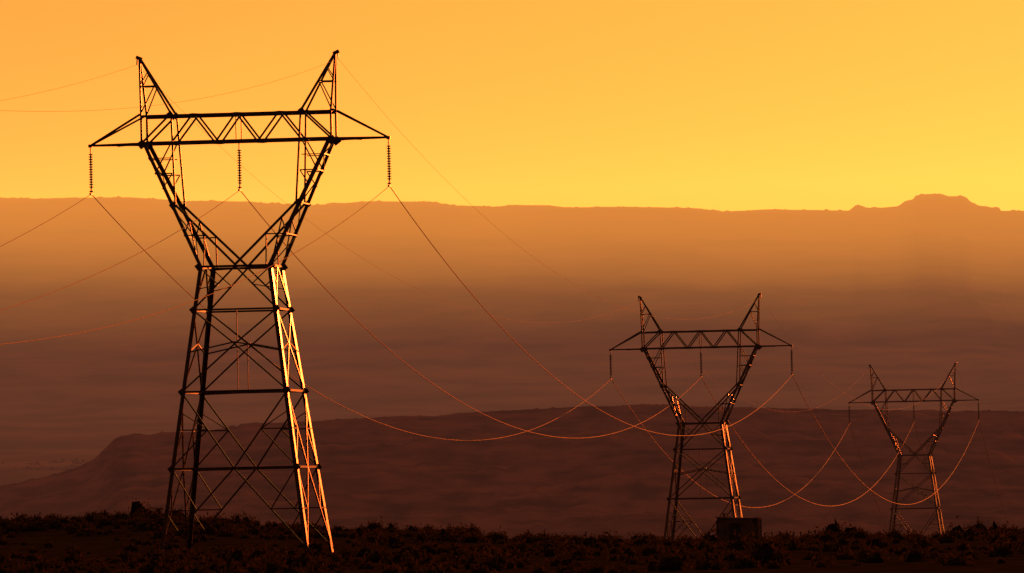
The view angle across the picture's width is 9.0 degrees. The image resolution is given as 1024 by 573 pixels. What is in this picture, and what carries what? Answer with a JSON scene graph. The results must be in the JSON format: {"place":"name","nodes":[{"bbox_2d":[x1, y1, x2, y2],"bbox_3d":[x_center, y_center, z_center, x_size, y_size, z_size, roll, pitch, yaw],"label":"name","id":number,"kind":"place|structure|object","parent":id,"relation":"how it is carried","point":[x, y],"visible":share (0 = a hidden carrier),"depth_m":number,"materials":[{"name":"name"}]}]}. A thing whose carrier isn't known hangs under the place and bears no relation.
{"place":"outdoors","nodes":[
{"label":"outdoors","id":0,"kind":"place"},
{"bbox_2d":[0,193,1023,485],"bbox_3d":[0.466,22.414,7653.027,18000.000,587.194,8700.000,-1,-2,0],"label":"distant mesa","id":1,"kind":"structure","parent":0,"point":[920,291],"depth_m":7817.56,"materials":[{"name":"brown stone"}]},
{"bbox_2d":[1,457,90,470],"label":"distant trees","id":2,"kind":"object","parent":1,"relation":"on","point":[73,461],"visible":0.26,"depth_m":4339.89,"materials":[{"name":"green plant"}]},
{"bbox_2d":[0,404,1023,540],"bbox_3d":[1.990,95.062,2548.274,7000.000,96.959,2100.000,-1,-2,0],"label":"sandstone mesa","id":3,"kind":"structure","parent":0,"point":[574,481],"depth_m":2282.43,"materials":[{"name":"brown stone"}]},
{"bbox_2d":[0,519,1023,572],"bbox_3d":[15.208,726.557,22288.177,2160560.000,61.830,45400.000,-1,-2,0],"label":"ground","id":4,"kind":"structure","parent":0,"point":[105,546],"depth_m":387.78,"materials":[{"name":"soil"}]},
{"bbox_2d":[88,50,390,552],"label":"electricity pylon","id":5,"kind":"object","parent":4,"relation":"on","point":[148,145],"visible":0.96,"depth_m":428.20,"materials":[{"name":"metal"}]},
{"bbox_2d":[0,59,1005,514],"bbox_3d":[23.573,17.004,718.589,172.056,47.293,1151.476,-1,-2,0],"label":"shield wires","id":6,"kind":"object","parent":5,"relation":"attached to","point":[478,211],"visible":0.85,"depth_m":489.67,"materials":[{"name":"metal"}]},
{"bbox_2d":[0,186,1008,530],"bbox_3d":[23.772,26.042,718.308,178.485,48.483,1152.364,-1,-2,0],"label":"power cables","id":7,"kind":"object","parent":5,"relation":"hanging from","point":[512,338],"visible":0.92,"depth_m":527.49,"materials":[{"name":"metal"}]},
{"bbox_2d":[0,497,1023,572],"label":"sagebrush","id":8,"kind":"object","parent":4,"relation":"on","point":[767,553],"visible":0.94,"depth_m":364.49,"materials":[{"name":"brown plant"}]},
{"bbox_2d":[609,293,792,539],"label":"electricity pylon","id":9,"kind":"object","parent":4,"relation":"on","point":[663,386],"visible":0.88,"depth_m":712.13,"materials":[{"name":"metal"}]},
{"bbox_2d":[716,513,761,541],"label":"equipment shed","id":10,"kind":"structure","parent":4,"relation":"on","point":[727,526],"depth_m":506.41,"materials":[{"name":"metal"}]},
{"bbox_2d":[729,523,740,540],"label":"door","id":11,"kind":"structure","parent":10,"relation":"in","point":[732,526],"depth_m":506.36,"materials":[{"name":"brown wood"}]},
{"bbox_2d":[764,528,823,537],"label":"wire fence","id":12,"kind":"object","parent":4,"relation":"on","point":[793,533],"visible":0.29,"depth_m":515.37,"materials":[{"name":"brown metal"}]},
{"bbox_2d":[848,362,979,533],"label":"electricity pylon","id":13,"kind":"object","parent":4,"relation":"on","point":[900,455],"visible":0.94,"depth_m":1002.28,"materials":[{"name":"metal"}]},
{"bbox_2d":[0,0,1023,210],"label":"sky","id":14,"kind":"structure","parent":0,"point":[721,105],"materials":[{"name":"orange"}]}
]}

